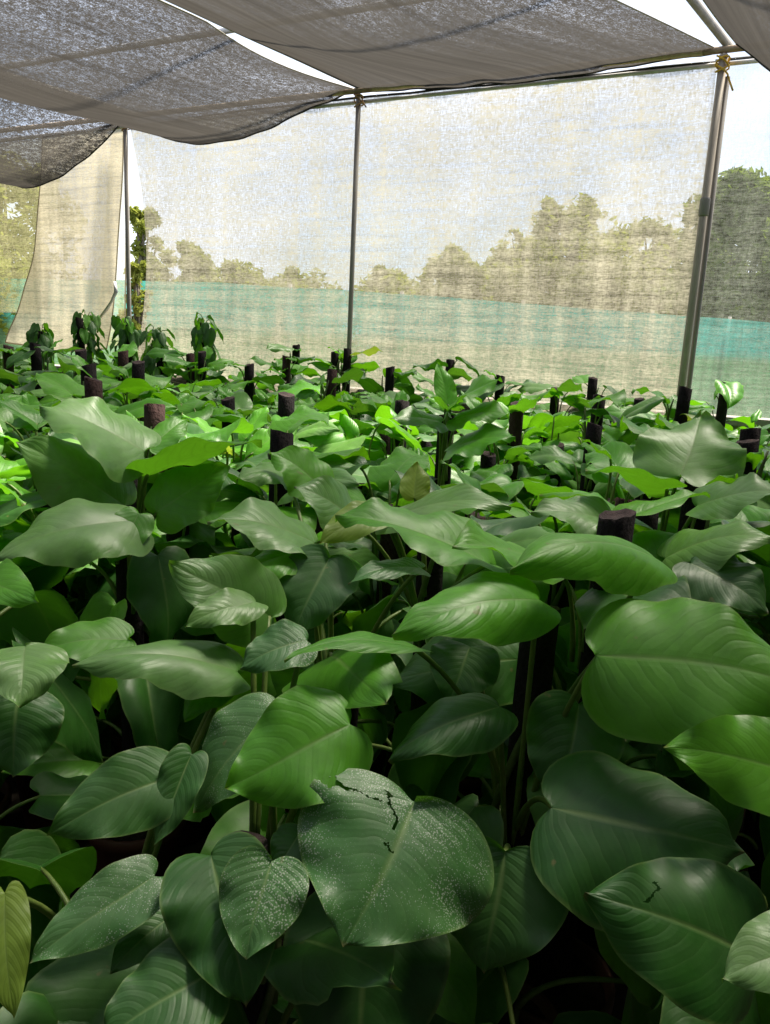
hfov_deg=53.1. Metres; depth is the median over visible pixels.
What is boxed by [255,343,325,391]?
climbing plant
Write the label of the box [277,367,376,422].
climbing plant
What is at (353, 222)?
net post
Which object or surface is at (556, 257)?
broadleaf tree
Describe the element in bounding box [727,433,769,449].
climbing plant
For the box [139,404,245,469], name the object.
climbing plant
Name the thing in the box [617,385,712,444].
climbing plant
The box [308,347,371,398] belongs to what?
climbing plant
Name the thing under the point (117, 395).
climbing plant
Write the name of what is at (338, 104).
white pipe rail
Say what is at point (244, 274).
broadleaf tree
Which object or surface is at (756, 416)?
climbing plant
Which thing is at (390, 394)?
climbing plant
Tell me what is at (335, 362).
climbing plant
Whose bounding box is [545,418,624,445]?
climbing plant
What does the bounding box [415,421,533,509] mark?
climbing plant
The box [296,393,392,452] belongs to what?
climbing plant
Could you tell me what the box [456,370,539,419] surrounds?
climbing plant
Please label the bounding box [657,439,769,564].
climbing plant
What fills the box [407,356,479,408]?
climbing plant
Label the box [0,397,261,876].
climbing plant
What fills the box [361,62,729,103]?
white pipe rail
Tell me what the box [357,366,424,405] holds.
climbing plant
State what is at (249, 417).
climbing plant
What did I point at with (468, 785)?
climbing plant
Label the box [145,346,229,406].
climbing plant
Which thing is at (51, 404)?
climbing plant
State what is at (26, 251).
shade net
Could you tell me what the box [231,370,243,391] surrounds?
climbing plant
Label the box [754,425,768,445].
climbing plant
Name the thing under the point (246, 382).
climbing plant
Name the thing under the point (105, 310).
torn net strip
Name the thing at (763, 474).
climbing plant
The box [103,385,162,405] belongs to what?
climbing plant
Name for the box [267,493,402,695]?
climbing plant
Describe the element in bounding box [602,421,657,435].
climbing plant
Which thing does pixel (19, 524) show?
climbing plant
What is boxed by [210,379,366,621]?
climbing plant
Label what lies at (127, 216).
net post
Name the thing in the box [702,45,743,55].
timber rail
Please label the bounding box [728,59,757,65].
white pipe rail
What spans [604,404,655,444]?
climbing plant
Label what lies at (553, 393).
climbing plant
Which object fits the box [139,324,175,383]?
climbing plant
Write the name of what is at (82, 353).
climbing plant
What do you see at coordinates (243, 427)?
climbing plant
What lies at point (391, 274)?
broadleaf tree
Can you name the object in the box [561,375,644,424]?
climbing plant
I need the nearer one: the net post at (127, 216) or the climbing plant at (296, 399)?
the climbing plant at (296, 399)
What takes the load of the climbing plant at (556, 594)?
on the earth floor
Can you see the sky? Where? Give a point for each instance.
(678, 14)
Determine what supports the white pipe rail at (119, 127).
attached to the net post at (127, 216)
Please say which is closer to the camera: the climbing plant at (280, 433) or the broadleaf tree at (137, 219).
the climbing plant at (280, 433)
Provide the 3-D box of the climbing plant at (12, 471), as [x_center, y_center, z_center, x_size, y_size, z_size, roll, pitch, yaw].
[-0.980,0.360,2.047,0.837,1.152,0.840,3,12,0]
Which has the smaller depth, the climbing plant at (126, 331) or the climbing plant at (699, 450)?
the climbing plant at (699, 450)
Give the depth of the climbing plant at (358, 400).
4.25 m
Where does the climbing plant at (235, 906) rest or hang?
on the earth floor
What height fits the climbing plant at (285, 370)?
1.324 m
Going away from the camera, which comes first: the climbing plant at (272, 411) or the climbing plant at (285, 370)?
the climbing plant at (272, 411)
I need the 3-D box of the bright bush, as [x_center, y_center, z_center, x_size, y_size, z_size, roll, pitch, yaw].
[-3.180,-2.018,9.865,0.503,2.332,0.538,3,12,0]
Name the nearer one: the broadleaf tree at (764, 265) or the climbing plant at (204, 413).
the climbing plant at (204, 413)
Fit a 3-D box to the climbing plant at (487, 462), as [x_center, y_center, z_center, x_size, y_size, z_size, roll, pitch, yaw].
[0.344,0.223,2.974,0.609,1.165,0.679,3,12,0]
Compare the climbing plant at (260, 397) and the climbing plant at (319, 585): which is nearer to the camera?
the climbing plant at (319, 585)
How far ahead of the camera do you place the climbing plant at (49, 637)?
1.22 m
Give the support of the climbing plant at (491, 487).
on the earth floor
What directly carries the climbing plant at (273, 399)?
on the earth floor
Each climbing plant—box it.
[0,339,86,432]
[0,344,30,393]
[0,377,37,394]
[0,393,34,435]
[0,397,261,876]
[0,399,101,706]
[0,425,31,648]
[0,432,116,828]
[0,483,72,825]
[0,558,136,986]
[0,640,296,1023]
[1,364,21,369]
[1,442,23,486]
[2,391,57,431]
[4,427,75,612]
[6,430,19,451]
[13,396,50,431]
[14,358,61,370]
[18,365,43,375]
[20,399,77,597]
[21,373,181,713]
[22,322,57,371]
[22,346,122,378]
[25,554,450,1023]
[27,350,167,597]
[32,403,239,753]
[39,394,124,424]
[71,309,110,370]
[73,356,182,420]
[90,463,253,846]
[96,341,166,403]
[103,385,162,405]
[103,388,153,404]
[110,315,141,363]
[136,396,252,467]
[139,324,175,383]
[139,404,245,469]
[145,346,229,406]
[145,406,297,553]
[154,405,395,812]
[155,383,173,388]
[156,384,189,389]
[156,386,170,392]
[159,346,233,405]
[164,379,221,393]
[165,410,176,414]
[174,393,195,409]
[175,382,223,466]
[177,387,268,428]
[183,445,506,1023]
[191,312,223,386]
[195,383,232,392]
[208,390,220,400]
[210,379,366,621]
[215,362,285,401]
[217,391,271,427]
[218,414,316,451]
[219,444,246,463]
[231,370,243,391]
[233,355,321,394]
[251,406,306,440]
[252,386,341,413]
[253,397,316,427]
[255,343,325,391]
[256,405,308,427]
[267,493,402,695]
[270,397,324,428]
[273,383,322,408]
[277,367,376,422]
[284,533,769,1023]
[288,462,576,823]
[293,419,411,624]
[293,446,500,777]
[295,391,347,398]
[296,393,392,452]
[297,413,437,622]
[307,346,382,401]
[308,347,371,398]
[316,387,377,401]
[333,400,453,620]
[335,391,424,433]
[343,448,508,745]
[352,362,515,549]
[356,390,419,454]
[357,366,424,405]
[359,419,392,437]
[372,390,462,420]
[381,459,540,802]
[387,429,463,472]
[393,508,690,1023]
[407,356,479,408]
[411,397,462,454]
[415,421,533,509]
[418,397,457,413]
[422,430,436,446]
[425,398,520,415]
[451,421,550,508]
[454,470,590,537]
[455,396,576,510]
[455,506,575,795]
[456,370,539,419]
[460,390,480,408]
[497,394,522,430]
[500,408,580,468]
[506,391,540,422]
[506,423,542,444]
[517,379,606,437]
[520,412,588,486]
[520,439,684,591]
[521,421,634,509]
[523,422,549,441]
[531,410,769,768]
[531,450,623,491]
[538,389,625,486]
[539,473,769,945]
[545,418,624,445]
[553,714,769,1023]
[560,464,630,522]
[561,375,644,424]
[588,416,675,517]
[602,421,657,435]
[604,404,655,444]
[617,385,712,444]
[621,397,664,440]
[648,411,672,428]
[653,414,678,429]
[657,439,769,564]
[690,379,769,444]
[709,505,769,868]
[725,409,769,438]
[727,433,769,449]
[730,440,767,481]
[730,520,769,889]
[736,553,754,563]
[737,427,762,448]
[739,428,769,643]
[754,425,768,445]
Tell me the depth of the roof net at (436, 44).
4.35 m
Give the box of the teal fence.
[0,279,769,417]
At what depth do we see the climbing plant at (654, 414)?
4.54 m
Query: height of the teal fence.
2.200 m
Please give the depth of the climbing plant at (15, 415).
2.34 m
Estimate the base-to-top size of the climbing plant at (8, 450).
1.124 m
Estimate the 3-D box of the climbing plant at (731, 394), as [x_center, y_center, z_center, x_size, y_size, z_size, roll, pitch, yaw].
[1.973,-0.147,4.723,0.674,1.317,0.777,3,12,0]
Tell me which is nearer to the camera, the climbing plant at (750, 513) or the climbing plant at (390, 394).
the climbing plant at (750, 513)
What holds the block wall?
on the earth floor
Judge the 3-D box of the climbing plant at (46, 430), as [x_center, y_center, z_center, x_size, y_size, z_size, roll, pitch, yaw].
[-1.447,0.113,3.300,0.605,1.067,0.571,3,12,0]
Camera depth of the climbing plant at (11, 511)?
1.91 m
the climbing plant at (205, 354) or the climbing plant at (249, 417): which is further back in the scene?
the climbing plant at (205, 354)
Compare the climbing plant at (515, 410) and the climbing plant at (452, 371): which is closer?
the climbing plant at (515, 410)
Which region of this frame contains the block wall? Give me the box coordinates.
[55,364,769,445]
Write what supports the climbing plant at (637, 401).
on the earth floor
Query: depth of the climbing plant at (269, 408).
3.72 m
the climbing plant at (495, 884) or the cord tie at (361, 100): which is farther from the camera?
the cord tie at (361, 100)
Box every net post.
[123,127,130,316]
[347,93,360,392]
[676,53,729,396]
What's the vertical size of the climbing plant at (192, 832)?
1.068 m
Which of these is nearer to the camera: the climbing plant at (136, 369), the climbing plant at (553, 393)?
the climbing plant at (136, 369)
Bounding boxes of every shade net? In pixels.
[0,139,38,311]
[5,125,123,351]
[108,166,125,345]
[131,61,715,430]
[691,56,769,414]
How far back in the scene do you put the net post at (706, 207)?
4.82 m
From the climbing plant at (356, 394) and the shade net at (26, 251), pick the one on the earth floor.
the climbing plant at (356, 394)
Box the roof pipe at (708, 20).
[686,0,733,45]
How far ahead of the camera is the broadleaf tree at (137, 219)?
15.00 m
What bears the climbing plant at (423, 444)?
on the earth floor
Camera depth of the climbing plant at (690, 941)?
0.81 m
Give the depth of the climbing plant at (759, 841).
1.61 m
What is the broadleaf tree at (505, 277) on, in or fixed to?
on the ground
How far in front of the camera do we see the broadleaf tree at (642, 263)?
22.92 m
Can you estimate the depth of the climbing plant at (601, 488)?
2.65 m
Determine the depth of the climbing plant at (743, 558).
2.04 m
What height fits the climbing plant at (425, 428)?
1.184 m
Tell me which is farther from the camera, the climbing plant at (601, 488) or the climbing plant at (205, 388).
the climbing plant at (205, 388)
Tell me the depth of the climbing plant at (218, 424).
3.70 m
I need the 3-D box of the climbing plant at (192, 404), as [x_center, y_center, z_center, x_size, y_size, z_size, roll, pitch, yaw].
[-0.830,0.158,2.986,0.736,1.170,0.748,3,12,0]
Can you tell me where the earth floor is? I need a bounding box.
[6,696,627,1020]
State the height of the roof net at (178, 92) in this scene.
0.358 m
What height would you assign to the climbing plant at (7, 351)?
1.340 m
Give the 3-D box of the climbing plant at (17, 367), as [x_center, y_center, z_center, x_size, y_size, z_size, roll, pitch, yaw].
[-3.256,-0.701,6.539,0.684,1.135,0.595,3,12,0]
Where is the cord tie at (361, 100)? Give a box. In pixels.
[353,94,366,107]
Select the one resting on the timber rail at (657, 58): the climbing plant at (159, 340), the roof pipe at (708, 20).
the roof pipe at (708, 20)
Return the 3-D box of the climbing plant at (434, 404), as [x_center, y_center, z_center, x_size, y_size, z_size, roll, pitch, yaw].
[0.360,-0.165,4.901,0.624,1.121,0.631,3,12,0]
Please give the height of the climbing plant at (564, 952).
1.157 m
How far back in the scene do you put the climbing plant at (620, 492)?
2.31 m
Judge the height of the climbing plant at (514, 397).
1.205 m
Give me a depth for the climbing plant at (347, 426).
2.88 m
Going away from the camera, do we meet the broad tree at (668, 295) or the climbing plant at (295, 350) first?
the climbing plant at (295, 350)
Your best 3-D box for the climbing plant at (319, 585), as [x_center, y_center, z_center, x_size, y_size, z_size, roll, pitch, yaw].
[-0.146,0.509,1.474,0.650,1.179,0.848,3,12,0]
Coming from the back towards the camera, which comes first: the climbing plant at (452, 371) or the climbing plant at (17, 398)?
the climbing plant at (452, 371)
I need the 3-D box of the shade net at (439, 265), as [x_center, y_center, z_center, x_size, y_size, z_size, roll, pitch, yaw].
[-0.137,-1.956,5.921,4.324,2.305,2.144,3,12,0]
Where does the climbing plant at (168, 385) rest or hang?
on the earth floor
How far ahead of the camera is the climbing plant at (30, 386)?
4.07 m
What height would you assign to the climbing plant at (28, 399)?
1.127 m
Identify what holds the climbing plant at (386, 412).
on the earth floor
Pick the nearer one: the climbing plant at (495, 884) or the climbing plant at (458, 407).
the climbing plant at (495, 884)
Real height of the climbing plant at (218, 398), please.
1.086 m
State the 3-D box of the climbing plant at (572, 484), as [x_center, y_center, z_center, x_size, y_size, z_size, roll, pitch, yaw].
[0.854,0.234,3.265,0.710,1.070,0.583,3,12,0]
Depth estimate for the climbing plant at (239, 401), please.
3.27 m
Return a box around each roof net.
[0,0,352,144]
[0,98,118,188]
[165,0,713,91]
[702,0,769,71]
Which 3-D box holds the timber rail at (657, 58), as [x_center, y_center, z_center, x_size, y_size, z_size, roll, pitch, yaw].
[0.917,-2.936,5.140,2.474,0.039,1.230,3,12,0]
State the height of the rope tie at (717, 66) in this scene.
0.211 m
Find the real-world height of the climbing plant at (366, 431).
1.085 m
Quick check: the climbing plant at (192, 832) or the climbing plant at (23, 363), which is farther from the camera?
the climbing plant at (23, 363)
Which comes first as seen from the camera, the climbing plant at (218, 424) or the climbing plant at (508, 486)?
the climbing plant at (508, 486)
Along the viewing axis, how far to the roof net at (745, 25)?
3.89 m
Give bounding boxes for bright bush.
[116,260,150,347]
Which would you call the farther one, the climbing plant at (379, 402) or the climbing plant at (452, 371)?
the climbing plant at (452, 371)
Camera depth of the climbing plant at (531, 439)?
3.69 m
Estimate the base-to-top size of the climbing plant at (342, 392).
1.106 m
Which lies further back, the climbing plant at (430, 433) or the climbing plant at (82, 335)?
the climbing plant at (82, 335)
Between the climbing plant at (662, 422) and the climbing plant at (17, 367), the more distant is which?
the climbing plant at (17, 367)
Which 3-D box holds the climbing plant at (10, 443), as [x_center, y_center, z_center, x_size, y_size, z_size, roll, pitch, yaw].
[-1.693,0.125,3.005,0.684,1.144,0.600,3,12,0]
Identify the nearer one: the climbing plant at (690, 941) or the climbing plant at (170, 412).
the climbing plant at (690, 941)
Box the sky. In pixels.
[0,0,769,289]
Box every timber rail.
[11,119,98,129]
[323,88,371,95]
[343,45,742,94]
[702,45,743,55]
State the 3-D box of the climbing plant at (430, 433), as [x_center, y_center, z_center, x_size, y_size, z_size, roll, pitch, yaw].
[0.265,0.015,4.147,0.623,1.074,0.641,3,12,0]
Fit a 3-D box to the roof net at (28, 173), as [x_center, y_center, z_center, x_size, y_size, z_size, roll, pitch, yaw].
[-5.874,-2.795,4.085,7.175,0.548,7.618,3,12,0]
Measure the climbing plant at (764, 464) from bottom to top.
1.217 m
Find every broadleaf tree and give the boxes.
[0,151,38,334]
[129,205,163,280]
[160,244,218,281]
[216,259,268,284]
[268,268,339,288]
[361,265,412,292]
[423,247,485,298]
[484,230,551,301]
[507,193,636,310]
[597,217,680,313]
[672,164,769,321]
[733,217,769,321]
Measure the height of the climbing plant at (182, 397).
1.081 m
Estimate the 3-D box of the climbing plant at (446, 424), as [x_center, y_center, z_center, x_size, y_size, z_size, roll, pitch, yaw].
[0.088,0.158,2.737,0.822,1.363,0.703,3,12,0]
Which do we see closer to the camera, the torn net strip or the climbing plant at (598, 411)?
the climbing plant at (598, 411)
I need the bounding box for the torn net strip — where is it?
[100,281,117,317]
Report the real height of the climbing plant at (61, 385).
1.258 m
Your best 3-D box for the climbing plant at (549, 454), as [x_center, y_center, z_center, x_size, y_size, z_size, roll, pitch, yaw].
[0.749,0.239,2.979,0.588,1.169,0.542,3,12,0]
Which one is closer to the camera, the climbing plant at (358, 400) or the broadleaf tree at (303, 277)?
the climbing plant at (358, 400)
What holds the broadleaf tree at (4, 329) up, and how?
on the ground
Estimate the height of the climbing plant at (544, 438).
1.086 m
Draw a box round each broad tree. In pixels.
[473,257,493,299]
[646,266,731,314]
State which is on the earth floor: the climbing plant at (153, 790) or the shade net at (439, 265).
the climbing plant at (153, 790)
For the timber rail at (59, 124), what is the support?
attached to the net post at (127, 216)
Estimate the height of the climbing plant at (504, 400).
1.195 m
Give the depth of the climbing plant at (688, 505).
1.66 m
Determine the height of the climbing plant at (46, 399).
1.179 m
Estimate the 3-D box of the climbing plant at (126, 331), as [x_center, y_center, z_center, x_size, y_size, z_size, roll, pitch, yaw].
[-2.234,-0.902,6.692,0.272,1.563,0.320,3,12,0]
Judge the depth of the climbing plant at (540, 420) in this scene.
3.46 m
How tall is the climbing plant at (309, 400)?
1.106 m
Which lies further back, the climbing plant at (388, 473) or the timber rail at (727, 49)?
the timber rail at (727, 49)
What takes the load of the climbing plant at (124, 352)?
on the earth floor
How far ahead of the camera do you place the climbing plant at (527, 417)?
3.95 m
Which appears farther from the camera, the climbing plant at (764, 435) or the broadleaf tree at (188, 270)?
the broadleaf tree at (188, 270)
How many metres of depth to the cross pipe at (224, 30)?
4.92 m
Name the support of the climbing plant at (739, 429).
on the earth floor
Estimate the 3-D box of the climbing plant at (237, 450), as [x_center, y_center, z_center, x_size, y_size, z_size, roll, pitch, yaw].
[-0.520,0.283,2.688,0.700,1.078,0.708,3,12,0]
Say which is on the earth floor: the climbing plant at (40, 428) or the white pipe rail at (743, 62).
the climbing plant at (40, 428)
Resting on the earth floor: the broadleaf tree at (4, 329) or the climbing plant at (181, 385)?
the climbing plant at (181, 385)
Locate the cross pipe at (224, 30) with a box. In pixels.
[87,27,233,51]
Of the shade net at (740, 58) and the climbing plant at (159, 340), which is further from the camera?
the climbing plant at (159, 340)
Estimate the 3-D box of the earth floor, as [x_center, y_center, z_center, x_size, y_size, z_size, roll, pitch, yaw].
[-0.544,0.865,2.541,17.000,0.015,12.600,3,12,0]
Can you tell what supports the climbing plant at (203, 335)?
on the earth floor
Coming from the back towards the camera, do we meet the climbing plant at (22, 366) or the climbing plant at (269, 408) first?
the climbing plant at (22, 366)
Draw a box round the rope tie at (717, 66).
[715,55,733,90]
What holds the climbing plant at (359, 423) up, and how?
on the earth floor
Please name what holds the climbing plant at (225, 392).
on the earth floor
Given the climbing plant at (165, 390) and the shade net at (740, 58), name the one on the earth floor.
the climbing plant at (165, 390)
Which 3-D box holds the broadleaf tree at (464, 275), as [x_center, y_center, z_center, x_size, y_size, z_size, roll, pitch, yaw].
[2.408,-6.950,27.536,3.041,5.169,3.875,3,12,0]
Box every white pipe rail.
[9,126,122,139]
[314,100,364,107]
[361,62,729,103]
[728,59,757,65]
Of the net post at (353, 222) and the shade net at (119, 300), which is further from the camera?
the shade net at (119, 300)
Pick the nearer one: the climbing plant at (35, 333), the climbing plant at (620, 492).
the climbing plant at (620, 492)
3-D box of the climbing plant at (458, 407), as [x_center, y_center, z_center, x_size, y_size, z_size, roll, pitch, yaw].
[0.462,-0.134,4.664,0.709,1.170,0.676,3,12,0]
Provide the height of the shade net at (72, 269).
2.023 m
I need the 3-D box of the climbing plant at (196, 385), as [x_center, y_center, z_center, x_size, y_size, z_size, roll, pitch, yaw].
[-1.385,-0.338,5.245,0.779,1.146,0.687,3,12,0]
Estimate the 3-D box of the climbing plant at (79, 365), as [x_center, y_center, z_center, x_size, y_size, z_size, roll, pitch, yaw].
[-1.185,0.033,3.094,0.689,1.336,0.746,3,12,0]
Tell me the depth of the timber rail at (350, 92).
5.68 m
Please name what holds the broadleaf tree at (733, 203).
on the ground
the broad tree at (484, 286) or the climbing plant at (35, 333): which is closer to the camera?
the climbing plant at (35, 333)
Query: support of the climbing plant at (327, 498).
on the earth floor
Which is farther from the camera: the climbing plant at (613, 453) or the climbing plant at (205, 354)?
the climbing plant at (205, 354)
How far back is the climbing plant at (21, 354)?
4.46 m
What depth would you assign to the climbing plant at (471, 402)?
3.96 m
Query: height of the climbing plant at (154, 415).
1.218 m

